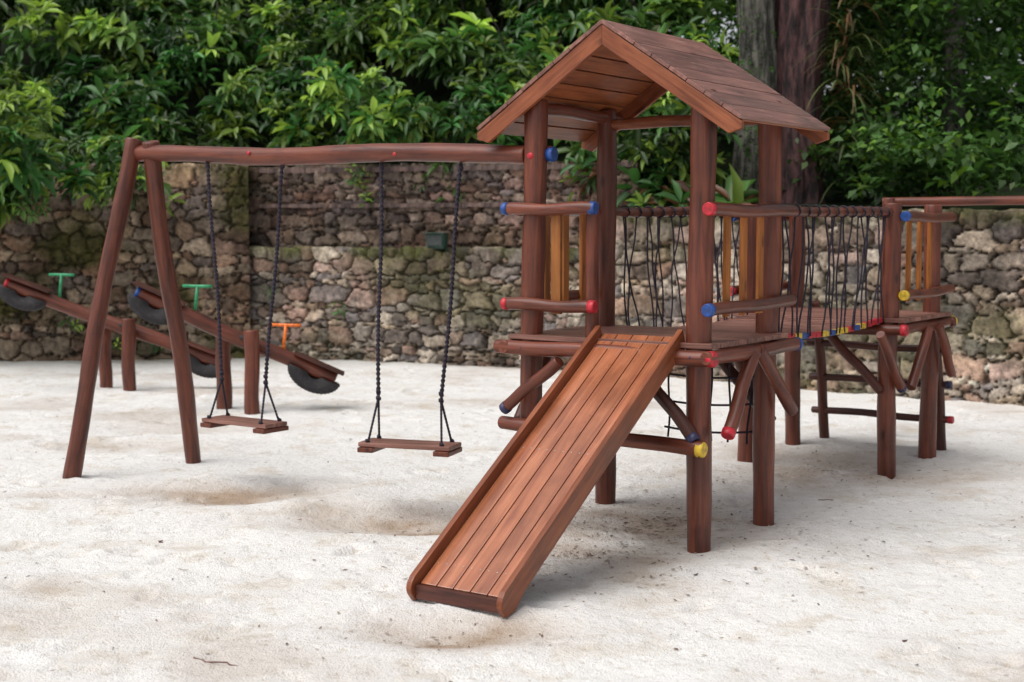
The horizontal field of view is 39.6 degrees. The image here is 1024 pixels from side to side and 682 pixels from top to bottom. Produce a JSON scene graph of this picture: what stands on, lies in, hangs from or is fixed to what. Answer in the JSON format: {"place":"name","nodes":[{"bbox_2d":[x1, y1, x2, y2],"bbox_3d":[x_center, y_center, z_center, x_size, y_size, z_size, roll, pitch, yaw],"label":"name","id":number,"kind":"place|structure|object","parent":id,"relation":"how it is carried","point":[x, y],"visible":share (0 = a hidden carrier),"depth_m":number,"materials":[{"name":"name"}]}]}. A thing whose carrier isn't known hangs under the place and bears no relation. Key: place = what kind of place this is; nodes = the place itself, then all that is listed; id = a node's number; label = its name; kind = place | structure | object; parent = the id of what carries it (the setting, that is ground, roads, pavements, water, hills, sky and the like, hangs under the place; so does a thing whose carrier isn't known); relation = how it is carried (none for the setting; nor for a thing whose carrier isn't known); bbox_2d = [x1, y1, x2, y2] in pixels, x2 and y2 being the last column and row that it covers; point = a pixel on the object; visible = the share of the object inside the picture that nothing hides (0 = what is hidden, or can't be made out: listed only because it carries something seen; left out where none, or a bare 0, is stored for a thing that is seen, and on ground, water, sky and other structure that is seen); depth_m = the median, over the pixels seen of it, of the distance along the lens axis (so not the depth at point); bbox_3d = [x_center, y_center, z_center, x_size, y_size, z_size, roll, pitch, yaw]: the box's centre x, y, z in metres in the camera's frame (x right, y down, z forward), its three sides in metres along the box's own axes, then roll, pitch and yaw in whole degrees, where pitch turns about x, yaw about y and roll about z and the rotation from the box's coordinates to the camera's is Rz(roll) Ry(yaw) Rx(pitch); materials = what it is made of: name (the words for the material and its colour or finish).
{"place":"outdoors","nodes":[
{"label":"outdoors","id":0,"kind":"place"},
{"bbox_2d":[0,357,1023,681],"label":"sand ground","id":1,"kind":"structure","parent":0,"point":[252,591],"depth_m":7.52,"materials":[{"name":"beige sand"}]},
{"bbox_2d":[62,137,141,478],"bbox_3d":[-2.815,-0.171,9.725,0.143,2.472,0.142,9,-2,35],"label":"leg front","id":2,"kind":"object","parent":1,"relation":"on","point":[90,361],"visible":0.91,"depth_m":9.68,"materials":[{"name":"brown wood"}]},
{"bbox_2d":[0,273,232,390],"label":"seesaw","id":3,"kind":"object","parent":1,"relation":"on","point":[19,293],"visible":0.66,"depth_m":14.67,"materials":[{"name":"brown wood"}]},
{"bbox_2d":[0,162,249,361],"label":"stone retaining wall","id":4,"kind":"structure","parent":1,"relation":"on","point":[67,235],"depth_m":18.23,"materials":[{"name":"grey stone"}]},
{"bbox_2d":[142,140,200,463],"bbox_3d":[-2.383,-0.183,10.027,0.145,2.452,0.147,7,19,33],"label":"swing set post","id":5,"kind":"object","parent":1,"relation":"on","point":[169,289],"visible":0.88,"depth_m":9.95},
{"bbox_2d":[127,281,344,414],"bbox_3d":[-2.535,0.095,13.150,1.966,1.303,0.478,0,5,0],"label":"seesaw","id":6,"kind":"object","parent":1,"relation":"on","point":[305,371],"visible":0.87,"depth_m":13.08,"materials":[{"name":"brown wood"}]},
{"bbox_2d":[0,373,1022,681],"bbox_3d":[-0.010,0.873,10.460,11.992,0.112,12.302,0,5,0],"label":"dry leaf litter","id":7,"kind":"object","parent":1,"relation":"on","point":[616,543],"visible":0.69,"depth_m":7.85,"materials":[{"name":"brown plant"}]},
{"bbox_2d":[158,499,907,665],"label":"fallen twigs","id":8,"kind":"object","parent":1,"relation":"on","point":[160,541],"visible":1,"depth_m":5.55,"materials":[{"name":"brown wood"}]},
{"bbox_2d":[249,208,1023,405],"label":"stone retaining wall","id":9,"kind":"structure","parent":1,"relation":"on","point":[982,263],"depth_m":16.29,"materials":[{"name":"grey stone"}]},
{"bbox_2d":[422,232,448,251],"bbox_3d":[-0.940,-1.212,17.636,0.290,0.271,0.208,2,5,22],"label":"garden floodlight","id":10,"kind":"object","parent":9,"relation":"attached to","point":[437,241],"visible":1,"depth_m":17.59,"materials":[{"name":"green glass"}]},
{"bbox_2d":[477,19,830,552],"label":"playground tower","id":11,"kind":"structure","parent":1,"relation":"on","point":[599,85],"depth_m":7.83,"materials":[{"name":"brown wood"}]},
{"bbox_2d":[134,143,523,165],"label":"top beam","id":12,"kind":"structure","parent":11,"relation":"attached to","point":[420,152],"depth_m":8.65,"materials":[{"name":"brown wood"}]},
{"bbox_2d":[206,161,222,377],"bbox_3d":[-1.959,-0.473,9.382,0.160,1.442,0.038,5,7,47],"label":"rope","id":13,"kind":"object","parent":12,"relation":"hanging from","point":[215,266],"visible":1,"depth_m":9.38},
{"bbox_2d":[210,380,228,415],"bbox_3d":[-1.930,0.383,9.407,0.050,0.274,0.185,3,6,35],"label":"rope bridle","id":14,"kind":"object","parent":13,"relation":"hanging from","point":[217,392],"visible":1,"depth_m":9.38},
{"bbox_2d":[205,163,229,418],"bbox_3d":[-1.959,-0.328,9.362,0.141,1.682,0.178,0,5,5],"label":"rope knot","id":15,"kind":"object","parent":12,"relation":"hanging from","point":[222,379],"visible":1,"depth_m":9.37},
{"bbox_2d":[200,422,227,427],"bbox_3d":[-1.949,0.547,9.434,0.100,0.030,0.230,3,6,34],"label":"seat cleat","id":16,"kind":"object","parent":15,"relation":"hanging from","point":[208,425],"visible":0.5,"depth_m":9.35,"materials":[{"name":"brown wood"}]},
{"bbox_2d":[214,415,286,426],"bbox_3d":[-1.722,0.524,9.338,0.580,0.026,0.098,3,6,34],"label":"seat board","id":17,"kind":"object","parent":16,"relation":"on","point":[280,423],"visible":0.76,"depth_m":9.30,"materials":[{"name":"brown wood"}]},
{"bbox_2d":[259,165,284,423],"bbox_3d":[-1.528,-0.295,9.075,0.176,1.661,0.200,3,6,34],"label":"rope knot","id":18,"kind":"object","parent":12,"relation":"hanging from","point":[264,376],"visible":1,"depth_m":9.15,"materials":[{"name":"black fabric"}]},
{"bbox_2d":[253,425,288,433],"bbox_3d":[-1.554,0.569,9.163,0.100,0.030,0.230,3,6,34],"label":"seat cleat","id":19,"kind":"object","parent":18,"relation":"hanging from","point":[269,430],"visible":0.86,"depth_m":9.09,"materials":[{"name":"brown wood"}]},
{"bbox_2d":[202,417,275,428],"bbox_3d":[-1.781,0.531,9.253,0.580,0.026,0.098,3,6,34],"label":"seat board","id":20,"kind":"object","parent":19,"relation":"on","point":[239,422],"visible":1,"depth_m":9.21,"materials":[{"name":"brown wood"}]},
{"bbox_2d":[264,167,283,381],"bbox_3d":[-1.519,-0.438,9.077,0.175,1.422,0.035,2,5,21],"label":"rope","id":21,"kind":"object","parent":12,"relation":"hanging from","point":[276,258],"visible":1,"depth_m":9.07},
{"bbox_2d":[260,384,278,420],"bbox_3d":[-1.573,0.403,9.162,0.049,0.275,0.185,3,6,34],"label":"rope bridle","id":22,"kind":"object","parent":21,"relation":"hanging from","point":[270,396],"visible":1,"depth_m":9.16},
{"bbox_2d":[365,165,383,442],"bbox_3d":[-0.800,-0.226,8.473,0.071,1.650,0.291,1,5,16],"label":"rope knot","id":23,"kind":"object","parent":12,"relation":"hanging from","point":[379,398],"visible":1,"depth_m":8.46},
{"bbox_2d":[357,447,384,452],"bbox_3d":[-0.833,0.637,8.504,0.100,0.030,0.230,2,5,18],"label":"seat cleat","id":24,"kind":"object","parent":23,"relation":"hanging from","point":[367,449],"visible":0.5,"depth_m":8.40,"materials":[{"name":"brown wood"}]},
{"bbox_2d":[376,162,383,395],"bbox_3d":[-0.789,-0.371,8.501,0.037,1.411,0.206,1,5,6],"label":"rope","id":25,"kind":"object","parent":12,"relation":"hanging from","point":[380,259],"visible":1,"depth_m":8.49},
{"bbox_2d":[368,399,379,439],"bbox_3d":[-0.811,0.472,8.483,0.050,0.275,0.184,2,5,18],"label":"rope bridle","id":26,"kind":"object","parent":25,"relation":"hanging from","point":[376,410],"visible":1,"depth_m":8.46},
{"bbox_2d":[439,162,462,398],"bbox_3d":[-0.354,-0.344,8.273,0.151,1.392,0.034,1,5,13],"label":"rope","id":27,"kind":"object","parent":12,"relation":"hanging from","point":[452,278],"visible":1,"depth_m":8.27,"materials":[{"name":"black fabric"}]},
{"bbox_2d":[440,402,451,442],"bbox_3d":[-0.400,0.483,8.346,0.050,0.275,0.185,2,5,18],"label":"rope bridle","id":28,"kind":"object","parent":27,"relation":"hanging from","point":[441,421],"visible":0.99,"depth_m":8.33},
{"bbox_2d":[438,166,463,445],"bbox_3d":[-0.363,-0.200,8.271,0.149,1.631,0.193,3,6,34],"label":"rope knot","id":29,"kind":"object","parent":12,"relation":"hanging from","point":[440,393],"visible":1,"depth_m":8.32,"materials":[{"name":"black fabric"}]},
{"bbox_2d":[433,447,461,456],"bbox_3d":[-0.378,0.649,8.352,0.100,0.030,0.230,2,5,18],"label":"seat cleat","id":30,"kind":"object","parent":29,"relation":"hanging from","point":[446,453],"visible":0.74,"depth_m":8.26,"materials":[{"name":"brown wood"}]},
{"bbox_2d":[358,440,454,450],"bbox_3d":[-0.622,0.616,8.376,0.580,0.026,0.098,2,5,18],"label":"seat board","id":31,"kind":"object","parent":30,"relation":"on","point":[409,445],"visible":0.95,"depth_m":8.34,"materials":[{"name":"brown wood"}]},
{"bbox_2d":[370,438,460,448],"bbox_3d":[-0.589,0.608,8.474,0.580,0.026,0.098,2,5,18],"label":"seat board","id":32,"kind":"object","parent":30,"relation":"on","point":[457,444],"visible":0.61,"depth_m":8.45,"materials":[{"name":"brown wood"}]},
{"bbox_2d":[406,325,685,617],"bbox_3d":[0.216,0.558,6.938,0.530,1.159,1.687,3,6,34],"label":"playground slide","id":33,"kind":"object","parent":11,"relation":"attached to","point":[493,545],"visible":0.98,"depth_m":6.82,"materials":[{"name":"brown wood"}]},
{"bbox_2d":[545,146,557,161],"bbox_3d":[0.221,-1.035,7.885,0.039,0.087,0.086,3,5,31],"label":"beam end stub painted","id":34,"kind":"object","parent":11,"relation":"attached to","point":[551,154],"visible":1,"depth_m":7.86,"materials":[{"name":"blue plastic"}]},
{"bbox_2d":[617,203,893,339],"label":"rope bridge","id":35,"kind":"structure","parent":11,"relation":"attached to","point":[806,327],"depth_m":9.07,"materials":[{"name":"black fabric"}]},
{"bbox_2d":[881,196,1023,261],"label":"horizontal bar","id":36,"kind":"object","parent":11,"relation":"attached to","point":[966,200],"visible":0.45,"depth_m":11.27,"materials":[{"name":"brown wood"}]},
{"bbox_2d":[621,0,1023,144],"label":"distant tree foliage","id":37,"kind":"object","parent":1,"relation":"on","point":[827,114],"depth_m":28.63,"materials":[{"name":"green plant"}]},
{"bbox_2d":[720,203,957,478],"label":"climbing platform","id":38,"kind":"structure","parent":1,"relation":"on","point":[931,321],"depth_m":10.26,"materials":[{"name":"brown wood"}]},
{"bbox_2d":[0,0,1023,210],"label":"hillside terrain","id":39,"kind":"structure","parent":0,"point":[441,92],"depth_m":21.26,"materials":[{"name":"green plant"}]},
{"bbox_2d":[0,0,636,151],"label":"shrub stems","id":40,"kind":"object","parent":39,"relation":"on","point":[275,37],"visible":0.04,"depth_m":20.20,"materials":[{"name":"green plant"}]},
{"bbox_2d":[0,0,745,229],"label":"broadleaf shrubs","id":41,"kind":"object","parent":39,"relation":"on","point":[182,38],"visible":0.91,"depth_m":18.88,"materials":[{"name":"green plant"}]},
{"bbox_2d":[248,160,657,248],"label":"stone retaining wall","id":42,"kind":"structure","parent":39,"relation":"on","point":[477,226],"depth_m":18.10,"materials":[{"name":"grey stone"}]},
{"bbox_2d":[58,163,373,354],"bbox_3d":[-3.728,-1.061,18.073,4.002,2.502,0.446,0,5,-6],"label":"wall creeper","id":43,"kind":"object","parent":42,"relation":"attached to","point":[61,324],"depth_m":18.14,"materials":[{"name":"green plant"}]},
{"bbox_2d":[259,201,631,207],"bbox_3d":[-0.843,-1.705,17.851,5.270,0.066,0.420,2,5,24],"label":"stone string course","id":44,"kind":"object","parent":42,"relation":"attached to","point":[402,205],"visible":0.64,"depth_m":18.08,"materials":[{"name":"stone"}]},
{"bbox_2d":[259,161,639,173],"bbox_3d":[-0.843,-2.164,17.814,5.269,0.076,0.412,2,5,24],"label":"stone string course","id":45,"kind":"object","parent":42,"relation":"attached to","point":[423,168],"visible":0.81,"depth_m":17.95,"materials":[{"name":"stone"}]},
{"bbox_2d":[559,155,758,207],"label":"croton plants","id":46,"kind":"object","parent":39,"relation":"on","point":[735,191],"visible":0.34,"depth_m":16.24,"materials":[{"name":"green plant"}]},
{"bbox_2d":[727,0,776,204],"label":"tree","id":47,"kind":"object","parent":39,"relation":"on","point":[763,29],"visible":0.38,"depth_m":16.88,"materials":[{"name":"grey wood"}]},
{"bbox_2d":[712,0,776,189],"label":"ivy","id":48,"kind":"object","parent":47,"relation":"attached to","point":[755,126],"visible":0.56,"depth_m":16.71,"materials":[{"name":"green plant"}]},
{"bbox_2d":[514,0,1023,207],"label":"background tree foliage","id":49,"kind":"object","parent":39,"relation":"on","point":[922,158],"visible":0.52,"depth_m":17.27,"materials":[{"name":"green plant"}]},
{"bbox_2d":[774,0,831,204],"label":"tree","id":50,"kind":"object","parent":39,"relation":"on","point":[796,30],"visible":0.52,"depth_m":16.95,"materials":[{"name":"brown wood"}]},
{"bbox_2d":[792,0,898,205],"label":"hanging epiphyte","id":51,"kind":"object","parent":50,"relation":"attached to","point":[849,92],"visible":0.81,"depth_m":16.84,"materials":[{"name":"green plant"}]},
{"bbox_2d":[937,0,965,183],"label":"tree","id":52,"kind":"object","parent":39,"relation":"on","point":[948,60],"visible":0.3,"depth_m":19.02,"materials":[{"name":"brown plant"}]},
{"bbox_2d":[669,1,1022,94],"label":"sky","id":53,"kind":"structure","parent":0,"point":[729,30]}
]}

